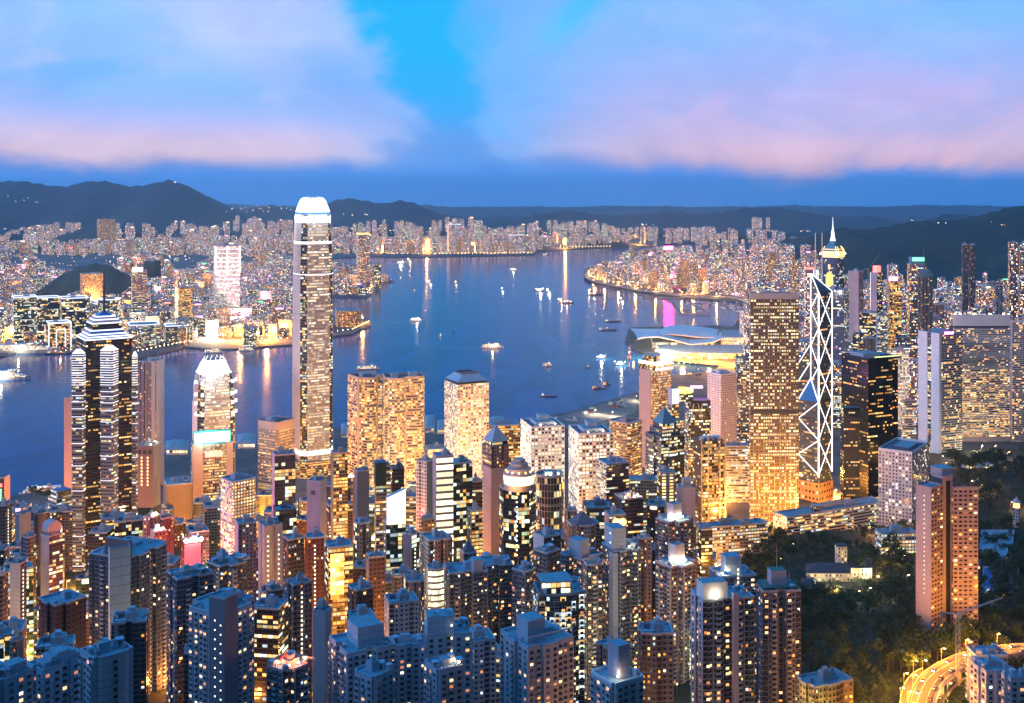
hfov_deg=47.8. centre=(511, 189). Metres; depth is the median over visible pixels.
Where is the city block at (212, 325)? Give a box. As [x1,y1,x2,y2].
[206,318,218,336]
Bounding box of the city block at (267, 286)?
[263,283,270,289]
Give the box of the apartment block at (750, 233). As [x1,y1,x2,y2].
[748,229,752,242]
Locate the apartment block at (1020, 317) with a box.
[1016,315,1023,319]
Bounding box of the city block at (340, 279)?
[335,277,345,286]
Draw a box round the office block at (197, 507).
[193,495,210,517]
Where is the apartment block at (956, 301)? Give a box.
[952,295,961,309]
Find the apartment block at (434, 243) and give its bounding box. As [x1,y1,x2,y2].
[432,233,436,253]
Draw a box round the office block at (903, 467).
[878,437,928,527]
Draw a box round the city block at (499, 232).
[497,228,501,238]
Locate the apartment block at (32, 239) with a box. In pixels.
[29,233,36,246]
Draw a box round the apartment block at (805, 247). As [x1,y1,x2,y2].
[802,244,810,259]
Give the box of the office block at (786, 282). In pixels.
[783,277,790,292]
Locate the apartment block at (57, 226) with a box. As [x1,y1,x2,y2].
[54,222,59,230]
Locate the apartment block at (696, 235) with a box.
[695,228,697,243]
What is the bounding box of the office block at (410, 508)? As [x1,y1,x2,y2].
[405,489,415,529]
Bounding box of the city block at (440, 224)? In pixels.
[438,220,441,230]
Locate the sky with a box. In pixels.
[0,0,1023,206]
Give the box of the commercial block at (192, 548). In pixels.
[181,534,203,566]
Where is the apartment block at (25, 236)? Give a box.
[23,233,28,239]
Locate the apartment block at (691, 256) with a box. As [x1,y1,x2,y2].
[687,251,694,273]
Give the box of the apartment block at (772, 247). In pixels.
[769,243,777,251]
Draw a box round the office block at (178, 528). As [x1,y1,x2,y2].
[174,516,183,547]
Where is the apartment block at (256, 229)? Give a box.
[253,226,259,236]
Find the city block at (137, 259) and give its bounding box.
[132,256,142,266]
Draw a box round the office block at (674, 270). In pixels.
[671,265,676,285]
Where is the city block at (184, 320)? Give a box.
[175,316,189,342]
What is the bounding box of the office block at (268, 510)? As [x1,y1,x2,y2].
[264,506,271,520]
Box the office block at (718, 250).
[715,249,720,263]
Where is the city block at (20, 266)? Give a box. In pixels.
[17,263,25,273]
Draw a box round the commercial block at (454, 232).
[447,223,461,252]
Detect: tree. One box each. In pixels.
[27,485,38,493]
[34,485,43,495]
[41,488,50,496]
[741,547,755,560]
[741,557,750,566]
[747,556,765,568]
[751,541,776,567]
[755,566,766,578]
[759,534,782,557]
[760,552,770,565]
[763,562,775,574]
[768,527,785,545]
[772,551,786,565]
[773,526,790,541]
[781,535,798,553]
[786,543,803,562]
[798,584,824,606]
[798,585,813,607]
[801,603,828,632]
[801,628,827,656]
[801,634,811,650]
[804,529,828,551]
[808,585,828,596]
[809,657,833,671]
[811,580,825,588]
[813,592,843,625]
[813,655,840,670]
[820,530,843,554]
[820,545,834,562]
[821,663,854,684]
[822,621,853,658]
[827,579,843,593]
[830,588,857,605]
[831,643,857,673]
[837,593,868,621]
[847,549,867,566]
[851,676,866,694]
[852,590,881,617]
[852,644,870,664]
[854,522,867,540]
[860,585,873,596]
[861,542,879,557]
[866,580,897,603]
[867,522,888,529]
[868,553,887,574]
[870,637,904,673]
[873,622,908,645]
[875,573,900,604]
[877,566,896,581]
[878,554,898,566]
[880,531,901,558]
[883,584,915,608]
[884,542,906,568]
[885,617,912,643]
[886,565,893,573]
[888,518,912,527]
[888,603,908,623]
[889,640,910,671]
[890,577,915,601]
[891,634,928,666]
[892,644,930,676]
[893,564,912,576]
[894,522,909,527]
[896,575,915,590]
[899,613,923,646]
[900,599,915,625]
[909,629,936,652]
[920,624,952,662]
[932,630,963,656]
[936,612,979,649]
[942,639,963,656]
[944,696,955,702]
[945,447,963,463]
[949,451,962,473]
[955,472,970,484]
[959,453,981,469]
[963,470,983,485]
[970,454,983,472]
[970,620,1002,641]
[972,450,985,458]
[978,480,992,501]
[978,517,997,530]
[978,531,1001,543]
[978,547,999,565]
[978,548,992,574]
[978,570,989,586]
[978,572,985,584]
[978,585,991,601]
[978,591,987,604]
[978,603,985,616]
[978,609,1001,622]
[978,610,1005,644]
[979,627,1010,644]
[982,463,991,475]
[983,452,996,462]
[983,477,995,495]
[985,604,1007,617]
[987,451,1007,463]
[987,556,1014,581]
[989,460,1006,476]
[990,447,1004,453]
[990,483,1006,498]
[990,575,1014,603]
[991,567,1011,583]
[993,533,1010,539]
[997,513,1009,526]
[998,543,1015,559]
[998,554,1018,571]
[999,620,1023,642]
[1002,453,1013,458]
[1002,543,1016,550]
[1003,568,1023,588]
[1005,550,1023,570]
[1008,655,1023,669]
[1010,487,1023,495]
[1011,461,1023,487]
[1014,454,1023,462]
[1014,559,1023,574]
[1015,537,1023,549]
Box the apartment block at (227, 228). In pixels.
[224,221,229,235]
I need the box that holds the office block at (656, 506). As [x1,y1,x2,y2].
[647,496,665,543]
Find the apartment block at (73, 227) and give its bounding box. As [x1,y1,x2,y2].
[71,223,75,231]
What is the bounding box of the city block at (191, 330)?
[190,321,193,339]
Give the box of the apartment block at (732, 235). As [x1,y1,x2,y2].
[730,228,734,245]
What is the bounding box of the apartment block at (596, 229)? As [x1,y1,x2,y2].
[594,223,599,239]
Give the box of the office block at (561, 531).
[553,529,563,551]
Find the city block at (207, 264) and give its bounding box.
[199,262,209,268]
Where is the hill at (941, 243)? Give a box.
[728,206,1023,293]
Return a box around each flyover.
[899,667,924,702]
[908,643,1023,702]
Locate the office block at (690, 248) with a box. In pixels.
[687,245,692,251]
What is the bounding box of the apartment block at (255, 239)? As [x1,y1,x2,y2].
[252,237,258,245]
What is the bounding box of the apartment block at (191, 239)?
[188,232,193,246]
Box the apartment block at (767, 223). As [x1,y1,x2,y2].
[766,217,769,230]
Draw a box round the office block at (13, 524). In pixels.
[12,509,15,541]
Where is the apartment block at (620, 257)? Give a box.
[618,254,623,260]
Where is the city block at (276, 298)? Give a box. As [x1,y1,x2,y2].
[272,296,280,306]
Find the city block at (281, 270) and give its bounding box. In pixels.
[277,265,284,276]
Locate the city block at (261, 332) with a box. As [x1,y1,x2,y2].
[259,325,263,340]
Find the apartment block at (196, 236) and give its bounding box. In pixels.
[194,231,199,245]
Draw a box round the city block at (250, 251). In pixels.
[248,247,252,256]
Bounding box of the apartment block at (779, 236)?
[778,232,781,241]
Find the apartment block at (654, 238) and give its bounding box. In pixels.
[653,231,656,245]
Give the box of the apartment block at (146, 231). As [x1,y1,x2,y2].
[143,228,149,234]
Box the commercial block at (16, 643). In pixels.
[10,626,22,658]
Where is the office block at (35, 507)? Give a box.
[27,504,47,521]
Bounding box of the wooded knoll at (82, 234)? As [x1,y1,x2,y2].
[19,228,97,251]
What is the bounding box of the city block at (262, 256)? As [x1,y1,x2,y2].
[259,252,265,261]
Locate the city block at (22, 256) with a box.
[20,254,28,259]
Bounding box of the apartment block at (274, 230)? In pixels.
[272,224,276,239]
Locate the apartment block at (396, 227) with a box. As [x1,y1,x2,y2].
[394,221,398,235]
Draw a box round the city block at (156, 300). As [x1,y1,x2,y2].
[150,297,160,304]
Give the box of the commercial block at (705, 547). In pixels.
[698,523,712,577]
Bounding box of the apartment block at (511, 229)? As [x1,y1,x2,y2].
[510,226,513,233]
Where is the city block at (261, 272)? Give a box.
[257,267,265,277]
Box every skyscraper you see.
[72,267,137,570]
[192,355,236,471]
[292,197,332,478]
[799,233,832,502]
[820,222,845,287]
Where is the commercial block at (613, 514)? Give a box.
[604,505,625,540]
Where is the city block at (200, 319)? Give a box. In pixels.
[194,313,206,334]
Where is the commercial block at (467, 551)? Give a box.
[460,539,476,561]
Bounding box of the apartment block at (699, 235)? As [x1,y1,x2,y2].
[698,228,701,244]
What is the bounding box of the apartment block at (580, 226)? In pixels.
[578,220,582,234]
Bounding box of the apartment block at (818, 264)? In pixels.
[814,260,821,277]
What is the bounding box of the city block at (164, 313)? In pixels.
[154,308,169,323]
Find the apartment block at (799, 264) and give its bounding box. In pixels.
[795,259,803,271]
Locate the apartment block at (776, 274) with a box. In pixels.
[772,267,781,283]
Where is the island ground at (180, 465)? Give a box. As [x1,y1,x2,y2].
[10,237,1023,524]
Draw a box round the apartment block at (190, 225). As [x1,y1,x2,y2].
[187,223,193,228]
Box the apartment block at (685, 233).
[684,228,687,239]
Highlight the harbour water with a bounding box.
[0,222,904,495]
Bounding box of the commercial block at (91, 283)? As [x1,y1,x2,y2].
[80,272,102,300]
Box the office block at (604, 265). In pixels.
[602,261,607,270]
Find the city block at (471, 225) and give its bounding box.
[469,216,473,235]
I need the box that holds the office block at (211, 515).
[202,498,220,559]
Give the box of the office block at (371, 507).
[369,494,373,551]
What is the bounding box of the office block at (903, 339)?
[895,334,909,346]
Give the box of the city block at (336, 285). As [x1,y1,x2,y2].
[333,281,340,293]
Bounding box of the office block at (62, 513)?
[48,503,72,571]
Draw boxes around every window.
[89,574,164,690]
[166,604,188,702]
[189,638,253,702]
[327,675,394,702]
[423,674,469,702]
[444,591,486,626]
[488,588,510,644]
[500,681,573,702]
[574,641,583,702]
[585,648,595,699]
[603,585,640,667]
[655,548,692,614]
[656,603,690,683]
[691,649,751,702]
[755,628,799,702]
[965,665,968,699]
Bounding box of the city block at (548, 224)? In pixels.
[547,220,550,229]
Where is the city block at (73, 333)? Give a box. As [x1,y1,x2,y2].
[72,329,74,338]
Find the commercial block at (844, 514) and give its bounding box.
[773,496,877,533]
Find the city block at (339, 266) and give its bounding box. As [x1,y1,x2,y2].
[335,263,342,268]
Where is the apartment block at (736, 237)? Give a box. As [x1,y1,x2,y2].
[735,230,737,244]
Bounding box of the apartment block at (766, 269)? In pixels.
[765,261,767,276]
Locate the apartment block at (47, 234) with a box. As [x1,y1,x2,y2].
[45,230,50,239]
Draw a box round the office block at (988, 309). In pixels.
[984,305,992,313]
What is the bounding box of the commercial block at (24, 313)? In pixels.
[12,294,36,340]
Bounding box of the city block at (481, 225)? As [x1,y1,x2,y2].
[478,220,482,232]
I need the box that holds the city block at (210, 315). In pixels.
[198,312,212,319]
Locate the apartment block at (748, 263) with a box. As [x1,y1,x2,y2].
[745,253,750,282]
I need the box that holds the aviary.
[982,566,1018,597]
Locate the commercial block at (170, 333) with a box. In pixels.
[164,323,188,344]
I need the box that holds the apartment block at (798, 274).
[795,271,803,288]
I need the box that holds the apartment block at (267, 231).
[264,228,270,236]
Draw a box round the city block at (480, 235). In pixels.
[478,232,482,243]
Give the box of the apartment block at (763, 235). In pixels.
[761,230,766,241]
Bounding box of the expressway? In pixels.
[584,271,745,300]
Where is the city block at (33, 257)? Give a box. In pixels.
[28,255,37,258]
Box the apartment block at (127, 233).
[125,228,129,240]
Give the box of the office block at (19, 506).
[12,501,31,511]
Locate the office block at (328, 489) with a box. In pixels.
[326,478,330,499]
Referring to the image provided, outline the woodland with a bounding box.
[747,453,1023,702]
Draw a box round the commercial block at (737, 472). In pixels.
[726,441,748,502]
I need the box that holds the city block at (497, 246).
[495,240,500,253]
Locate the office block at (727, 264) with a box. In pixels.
[724,260,730,268]
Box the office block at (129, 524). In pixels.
[113,512,142,537]
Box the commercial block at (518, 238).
[509,234,523,252]
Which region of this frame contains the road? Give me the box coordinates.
[936,676,965,702]
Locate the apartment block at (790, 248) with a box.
[786,244,794,252]
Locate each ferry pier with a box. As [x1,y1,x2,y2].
[165,439,188,454]
[237,433,255,447]
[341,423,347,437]
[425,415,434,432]
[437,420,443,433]
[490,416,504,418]
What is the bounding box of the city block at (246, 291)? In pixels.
[244,285,251,296]
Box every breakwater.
[644,297,683,297]
[669,299,681,312]
[677,313,709,315]
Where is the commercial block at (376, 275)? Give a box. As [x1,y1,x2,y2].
[372,263,380,288]
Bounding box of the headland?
[575,232,645,246]
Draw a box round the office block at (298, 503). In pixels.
[295,498,300,515]
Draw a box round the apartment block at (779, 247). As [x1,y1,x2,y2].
[776,244,782,254]
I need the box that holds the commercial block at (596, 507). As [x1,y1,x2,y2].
[582,497,612,551]
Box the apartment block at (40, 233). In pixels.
[37,228,43,240]
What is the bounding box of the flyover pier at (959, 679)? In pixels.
[957,673,961,685]
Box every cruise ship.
[0,339,59,353]
[0,368,30,379]
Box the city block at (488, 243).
[485,233,490,253]
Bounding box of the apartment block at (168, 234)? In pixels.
[166,231,170,241]
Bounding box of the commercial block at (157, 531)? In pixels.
[150,523,165,539]
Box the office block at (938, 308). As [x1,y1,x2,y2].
[933,302,943,317]
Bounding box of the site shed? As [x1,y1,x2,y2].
[566,417,576,420]
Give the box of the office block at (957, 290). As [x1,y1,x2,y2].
[953,285,960,296]
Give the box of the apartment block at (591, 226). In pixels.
[589,222,593,232]
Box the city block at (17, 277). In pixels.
[12,274,22,279]
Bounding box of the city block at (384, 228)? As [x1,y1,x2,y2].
[382,224,386,233]
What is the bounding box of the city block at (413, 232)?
[411,229,415,240]
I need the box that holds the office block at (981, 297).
[976,286,986,309]
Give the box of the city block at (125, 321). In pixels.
[119,317,135,332]
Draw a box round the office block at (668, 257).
[666,250,671,274]
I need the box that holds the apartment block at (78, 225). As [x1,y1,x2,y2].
[76,222,80,229]
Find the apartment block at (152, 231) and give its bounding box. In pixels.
[149,227,154,237]
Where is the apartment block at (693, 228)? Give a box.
[691,226,696,241]
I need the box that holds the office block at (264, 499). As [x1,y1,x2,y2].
[257,488,271,514]
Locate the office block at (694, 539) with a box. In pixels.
[693,519,695,558]
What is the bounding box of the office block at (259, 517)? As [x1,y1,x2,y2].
[256,513,263,536]
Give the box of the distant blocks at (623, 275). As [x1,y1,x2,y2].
[0,234,1018,427]
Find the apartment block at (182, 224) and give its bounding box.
[180,220,185,234]
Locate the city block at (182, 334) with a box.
[177,325,186,344]
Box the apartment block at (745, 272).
[741,255,746,290]
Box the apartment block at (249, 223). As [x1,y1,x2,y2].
[247,218,252,238]
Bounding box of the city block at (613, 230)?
[611,226,614,234]
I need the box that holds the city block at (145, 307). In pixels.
[138,303,150,312]
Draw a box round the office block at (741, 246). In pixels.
[738,243,744,251]
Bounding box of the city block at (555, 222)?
[553,220,557,231]
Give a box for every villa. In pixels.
[801,543,872,585]
[978,548,1007,575]
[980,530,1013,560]
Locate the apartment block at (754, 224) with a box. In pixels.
[753,218,755,230]
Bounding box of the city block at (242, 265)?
[241,260,244,271]
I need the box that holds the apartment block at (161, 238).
[158,235,165,252]
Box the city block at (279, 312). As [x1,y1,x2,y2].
[271,305,287,322]
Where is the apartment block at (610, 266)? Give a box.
[607,260,612,278]
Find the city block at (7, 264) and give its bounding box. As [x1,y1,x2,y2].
[4,262,10,275]
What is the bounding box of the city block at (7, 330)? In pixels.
[4,325,11,336]
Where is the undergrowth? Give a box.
[749,460,1023,702]
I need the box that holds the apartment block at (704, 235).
[703,226,706,244]
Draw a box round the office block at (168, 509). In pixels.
[161,504,172,514]
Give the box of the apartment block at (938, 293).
[935,290,941,296]
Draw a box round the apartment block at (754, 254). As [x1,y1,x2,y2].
[751,251,758,285]
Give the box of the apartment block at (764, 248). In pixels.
[761,244,767,261]
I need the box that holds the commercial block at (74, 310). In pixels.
[60,295,88,338]
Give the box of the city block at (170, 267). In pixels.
[167,263,173,277]
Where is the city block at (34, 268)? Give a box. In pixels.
[30,263,37,275]
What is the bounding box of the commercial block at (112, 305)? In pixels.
[98,297,120,317]
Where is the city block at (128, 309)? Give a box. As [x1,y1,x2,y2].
[124,307,135,311]
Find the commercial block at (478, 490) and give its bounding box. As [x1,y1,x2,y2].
[473,472,482,508]
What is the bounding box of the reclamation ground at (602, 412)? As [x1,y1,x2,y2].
[556,394,635,428]
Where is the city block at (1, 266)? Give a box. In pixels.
[0,262,3,270]
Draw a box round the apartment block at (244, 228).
[242,223,246,236]
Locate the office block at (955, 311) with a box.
[948,308,961,331]
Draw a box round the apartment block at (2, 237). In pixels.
[0,235,4,243]
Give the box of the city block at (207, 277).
[203,272,212,284]
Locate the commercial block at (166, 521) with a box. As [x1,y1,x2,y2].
[160,509,173,555]
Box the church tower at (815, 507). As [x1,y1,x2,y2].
[811,501,820,511]
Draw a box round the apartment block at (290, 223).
[288,219,292,228]
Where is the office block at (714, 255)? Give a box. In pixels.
[710,251,718,270]
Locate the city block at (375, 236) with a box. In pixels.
[373,234,378,240]
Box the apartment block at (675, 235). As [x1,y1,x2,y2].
[673,229,677,242]
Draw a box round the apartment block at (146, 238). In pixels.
[143,234,149,251]
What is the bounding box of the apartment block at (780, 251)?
[777,248,784,255]
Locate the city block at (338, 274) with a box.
[334,271,342,280]
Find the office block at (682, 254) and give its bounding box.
[677,252,685,259]
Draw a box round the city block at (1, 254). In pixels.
[0,251,4,259]
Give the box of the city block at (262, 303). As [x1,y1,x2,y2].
[254,299,267,308]
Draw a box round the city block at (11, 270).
[6,266,17,276]
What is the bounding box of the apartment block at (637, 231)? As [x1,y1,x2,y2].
[635,226,638,238]
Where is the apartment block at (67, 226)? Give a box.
[65,222,69,230]
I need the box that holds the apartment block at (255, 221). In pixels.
[252,217,257,226]
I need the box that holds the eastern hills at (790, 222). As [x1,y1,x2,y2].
[495,207,903,236]
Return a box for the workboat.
[612,362,627,365]
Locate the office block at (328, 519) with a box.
[326,499,351,541]
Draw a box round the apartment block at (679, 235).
[678,227,681,243]
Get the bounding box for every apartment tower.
[0,566,8,621]
[0,652,32,702]
[10,556,26,618]
[21,531,35,605]
[27,644,79,702]
[38,588,85,648]
[78,627,133,702]
[88,536,166,694]
[143,510,159,537]
[166,557,213,702]
[188,582,254,702]
[206,548,250,594]
[235,514,256,602]
[258,514,282,599]
[266,581,282,597]
[266,650,313,702]
[283,525,303,587]
[285,571,311,702]
[305,527,323,669]
[313,598,331,702]
[327,613,395,702]
[347,604,375,617]
[348,575,372,610]
[354,652,393,702]
[366,549,384,631]
[389,632,423,702]
[420,527,451,620]
[421,509,434,532]
[423,608,471,702]
[423,647,463,702]
[443,556,487,627]
[481,552,512,644]
[499,611,573,702]
[512,558,535,625]
[532,572,584,702]
[533,526,560,551]
[533,543,559,580]
[560,535,602,587]
[566,511,599,550]
[583,554,603,699]
[590,638,643,702]
[596,624,617,667]
[601,522,641,667]
[637,528,651,621]
[655,501,692,616]
[656,540,696,684]
[690,571,754,702]
[709,552,755,601]
[755,551,800,702]
[916,464,977,650]
[962,242,968,313]
[965,643,1007,700]
[969,243,974,310]
[969,648,1010,702]
[1001,664,1023,702]
[1008,241,1017,319]
[1019,240,1023,315]
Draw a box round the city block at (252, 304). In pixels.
[244,301,255,315]
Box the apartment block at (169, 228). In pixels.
[166,226,171,236]
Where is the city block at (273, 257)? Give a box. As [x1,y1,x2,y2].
[269,255,277,261]
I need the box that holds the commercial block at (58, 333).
[46,319,71,348]
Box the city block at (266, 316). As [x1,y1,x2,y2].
[255,314,270,318]
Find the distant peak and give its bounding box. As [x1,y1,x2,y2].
[874,214,971,228]
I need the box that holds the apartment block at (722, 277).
[718,271,726,293]
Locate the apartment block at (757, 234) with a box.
[755,230,759,242]
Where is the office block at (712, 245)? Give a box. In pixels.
[710,241,713,251]
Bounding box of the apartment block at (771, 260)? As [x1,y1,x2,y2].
[768,251,775,282]
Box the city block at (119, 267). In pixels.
[116,265,122,270]
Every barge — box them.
[45,350,72,354]
[540,393,556,396]
[592,380,606,389]
[598,328,616,330]
[687,362,701,374]
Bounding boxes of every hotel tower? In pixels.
[953,313,1010,441]
[1010,320,1023,441]
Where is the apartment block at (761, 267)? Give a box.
[758,257,764,281]
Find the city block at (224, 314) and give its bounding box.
[218,305,230,327]
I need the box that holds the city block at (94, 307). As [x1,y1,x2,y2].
[89,303,97,311]
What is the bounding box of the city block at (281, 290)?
[277,288,284,293]
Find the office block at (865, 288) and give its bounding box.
[863,283,867,293]
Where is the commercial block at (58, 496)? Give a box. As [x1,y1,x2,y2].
[48,486,71,508]
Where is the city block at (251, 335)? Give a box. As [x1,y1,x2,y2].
[243,325,258,345]
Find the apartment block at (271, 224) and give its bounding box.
[269,221,274,234]
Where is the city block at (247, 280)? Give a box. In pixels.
[241,275,252,285]
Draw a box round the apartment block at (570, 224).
[568,221,572,232]
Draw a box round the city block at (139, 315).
[130,310,146,320]
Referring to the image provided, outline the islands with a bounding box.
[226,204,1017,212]
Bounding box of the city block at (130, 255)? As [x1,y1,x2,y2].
[128,252,133,259]
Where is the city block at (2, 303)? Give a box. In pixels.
[0,299,8,307]
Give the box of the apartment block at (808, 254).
[804,250,812,258]
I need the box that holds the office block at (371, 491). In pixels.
[369,486,373,496]
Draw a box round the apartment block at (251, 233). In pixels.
[249,229,253,243]
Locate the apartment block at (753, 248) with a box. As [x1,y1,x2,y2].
[749,245,757,252]
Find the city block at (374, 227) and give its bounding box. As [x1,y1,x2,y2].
[372,220,376,236]
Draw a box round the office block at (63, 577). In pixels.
[40,558,63,595]
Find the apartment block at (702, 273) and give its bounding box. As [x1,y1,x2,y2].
[698,266,706,289]
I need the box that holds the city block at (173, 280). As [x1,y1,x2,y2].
[168,278,177,285]
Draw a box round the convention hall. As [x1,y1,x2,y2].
[630,325,743,358]
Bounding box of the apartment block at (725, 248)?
[722,242,727,254]
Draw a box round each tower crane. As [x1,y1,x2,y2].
[864,257,877,297]
[940,596,1002,676]
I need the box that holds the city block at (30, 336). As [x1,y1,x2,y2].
[24,331,36,342]
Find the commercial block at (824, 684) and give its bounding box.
[797,665,852,702]
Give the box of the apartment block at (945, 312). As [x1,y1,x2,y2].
[944,307,949,318]
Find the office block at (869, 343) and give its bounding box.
[863,335,875,350]
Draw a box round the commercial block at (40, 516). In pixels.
[34,508,47,585]
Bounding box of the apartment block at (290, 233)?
[287,228,292,246]
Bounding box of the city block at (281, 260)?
[278,256,283,264]
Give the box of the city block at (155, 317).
[146,314,161,338]
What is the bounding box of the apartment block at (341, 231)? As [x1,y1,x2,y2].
[339,226,343,237]
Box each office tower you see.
[0,474,9,501]
[0,496,11,545]
[15,505,30,540]
[41,519,62,595]
[64,395,71,494]
[97,218,114,241]
[131,267,146,310]
[138,357,163,484]
[138,437,160,518]
[175,284,191,320]
[191,428,232,502]
[213,243,240,312]
[221,472,255,554]
[258,415,294,491]
[272,447,294,516]
[273,501,296,534]
[307,475,325,548]
[325,535,352,634]
[331,446,347,539]
[347,371,381,486]
[348,473,353,564]
[354,466,368,519]
[354,517,370,562]
[356,232,369,289]
[374,458,390,551]
[382,371,424,489]
[383,488,405,572]
[390,460,403,493]
[403,526,418,572]
[404,569,423,633]
[416,455,432,572]
[427,560,444,608]
[433,447,452,561]
[444,369,488,478]
[453,454,472,561]
[467,501,482,555]
[482,425,508,554]
[489,419,519,464]
[499,457,535,566]
[521,413,564,507]
[536,469,563,530]
[569,419,612,513]
[596,455,628,504]
[609,416,641,474]
[614,491,642,538]
[629,244,635,250]
[629,472,656,532]
[639,353,672,467]
[645,405,683,500]
[647,253,651,268]
[657,465,674,512]
[661,246,672,265]
[668,386,683,433]
[676,477,694,520]
[679,386,710,482]
[693,427,725,522]
[707,369,736,442]
[735,353,748,443]
[736,274,748,293]
[749,292,798,521]
[804,258,813,338]
[828,285,848,360]
[841,350,900,499]
[848,268,862,341]
[860,309,876,350]
[870,266,882,313]
[876,313,886,352]
[886,347,908,428]
[887,263,897,279]
[887,277,900,349]
[901,395,915,438]
[907,248,926,357]
[917,269,933,330]
[918,328,961,453]
[995,283,1002,313]
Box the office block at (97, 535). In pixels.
[88,523,112,569]
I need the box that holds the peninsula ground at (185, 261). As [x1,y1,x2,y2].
[0,232,800,359]
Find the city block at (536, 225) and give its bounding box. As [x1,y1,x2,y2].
[535,221,538,230]
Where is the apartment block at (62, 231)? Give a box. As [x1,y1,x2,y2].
[59,228,65,234]
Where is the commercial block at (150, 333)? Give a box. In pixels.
[127,320,159,346]
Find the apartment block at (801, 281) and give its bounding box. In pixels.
[800,277,803,286]
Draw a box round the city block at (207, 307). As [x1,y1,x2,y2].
[204,304,210,312]
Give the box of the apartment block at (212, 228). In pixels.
[210,226,214,235]
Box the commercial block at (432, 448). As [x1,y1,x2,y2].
[425,442,443,457]
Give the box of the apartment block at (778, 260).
[776,255,780,266]
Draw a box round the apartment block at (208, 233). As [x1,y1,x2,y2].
[206,229,210,242]
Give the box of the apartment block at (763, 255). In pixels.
[759,252,766,261]
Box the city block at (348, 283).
[344,278,352,293]
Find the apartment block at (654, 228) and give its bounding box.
[652,227,656,240]
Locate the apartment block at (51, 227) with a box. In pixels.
[48,224,54,239]
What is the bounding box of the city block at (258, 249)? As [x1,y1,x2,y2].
[255,246,263,258]
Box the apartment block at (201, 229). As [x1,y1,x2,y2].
[199,226,203,235]
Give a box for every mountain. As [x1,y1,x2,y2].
[0,179,246,235]
[122,198,511,233]
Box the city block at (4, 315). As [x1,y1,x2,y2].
[0,308,8,325]
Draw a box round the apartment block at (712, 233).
[710,227,715,240]
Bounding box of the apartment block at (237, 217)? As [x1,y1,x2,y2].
[235,215,239,229]
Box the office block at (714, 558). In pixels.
[696,550,716,577]
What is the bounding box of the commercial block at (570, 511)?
[564,503,576,550]
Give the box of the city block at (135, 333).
[128,327,140,347]
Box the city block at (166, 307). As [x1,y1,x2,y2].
[159,305,171,319]
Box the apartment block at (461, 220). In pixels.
[459,218,463,226]
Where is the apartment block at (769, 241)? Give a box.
[766,239,774,251]
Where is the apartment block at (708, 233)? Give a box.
[707,226,710,240]
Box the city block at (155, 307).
[151,304,161,312]
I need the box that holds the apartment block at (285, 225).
[283,220,287,232]
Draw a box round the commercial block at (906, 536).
[875,525,915,554]
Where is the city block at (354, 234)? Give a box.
[353,231,358,244]
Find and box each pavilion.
[480,552,491,555]
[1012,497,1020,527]
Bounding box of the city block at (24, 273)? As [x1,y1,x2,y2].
[19,271,27,279]
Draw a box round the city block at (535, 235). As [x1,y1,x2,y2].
[532,232,538,245]
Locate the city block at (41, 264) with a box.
[37,260,45,268]
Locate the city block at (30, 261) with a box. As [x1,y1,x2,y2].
[27,258,36,268]
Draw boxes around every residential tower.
[0,541,8,569]
[0,622,12,661]
[1,616,26,659]
[3,558,33,661]
[4,553,27,564]
[9,537,20,556]
[11,548,36,603]
[34,604,37,656]
[36,629,75,658]
[76,570,88,600]
[86,601,88,645]
[111,605,148,702]
[167,552,179,569]
[184,643,188,702]
[255,593,287,702]
[257,551,257,600]
[261,580,272,596]
[324,549,324,600]
[353,556,365,582]
[384,588,418,636]
[385,570,390,593]
[391,564,410,592]
[407,222,411,235]
[417,228,422,240]
[432,220,435,233]
[452,218,457,223]
[462,227,466,237]
[471,624,495,702]
[474,222,479,238]
[493,228,496,237]
[496,645,499,702]
[502,229,506,240]
[560,222,564,235]
[569,574,579,582]
[570,231,575,246]
[572,225,576,233]
[603,224,607,235]
[631,250,635,256]
[637,617,673,702]
[642,249,648,260]
[650,269,657,290]
[651,252,657,264]
[652,247,657,252]
[652,542,654,619]
[656,254,663,280]
[673,247,678,262]
[677,255,682,268]
[680,246,686,252]
[689,624,690,683]
[690,262,696,283]
[705,248,710,253]
[707,259,714,280]
[715,240,719,249]
[745,334,748,345]
[771,283,780,291]
[798,287,803,298]
[853,331,859,349]
[898,273,902,282]
[901,297,906,309]
[916,360,917,381]
[933,313,939,327]
[971,305,980,313]
[988,280,996,285]
[989,286,994,301]
[989,300,994,313]
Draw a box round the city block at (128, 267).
[123,262,133,272]
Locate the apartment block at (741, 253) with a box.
[738,251,745,255]
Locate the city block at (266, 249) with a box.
[263,246,268,257]
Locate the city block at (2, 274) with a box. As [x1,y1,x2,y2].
[0,270,4,280]
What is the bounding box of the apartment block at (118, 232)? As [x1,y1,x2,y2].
[115,228,121,237]
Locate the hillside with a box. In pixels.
[34,448,1023,702]
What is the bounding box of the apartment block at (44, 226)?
[41,224,46,237]
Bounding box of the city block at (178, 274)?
[173,269,182,282]
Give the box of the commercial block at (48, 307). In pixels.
[37,295,59,339]
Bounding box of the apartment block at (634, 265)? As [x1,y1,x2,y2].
[631,260,637,272]
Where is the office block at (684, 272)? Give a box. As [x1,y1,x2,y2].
[680,259,688,288]
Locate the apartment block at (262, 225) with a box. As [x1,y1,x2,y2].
[259,222,264,233]
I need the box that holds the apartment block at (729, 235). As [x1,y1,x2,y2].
[728,228,730,243]
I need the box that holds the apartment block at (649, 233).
[647,226,651,240]
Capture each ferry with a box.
[19,483,60,494]
[172,348,222,353]
[220,346,254,351]
[343,364,379,370]
[392,317,421,322]
[457,341,503,348]
[543,362,552,365]
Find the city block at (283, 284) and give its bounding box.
[279,280,287,289]
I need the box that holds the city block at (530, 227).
[528,222,533,235]
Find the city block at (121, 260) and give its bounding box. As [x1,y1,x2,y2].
[117,256,126,263]
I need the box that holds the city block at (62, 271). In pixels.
[57,269,70,276]

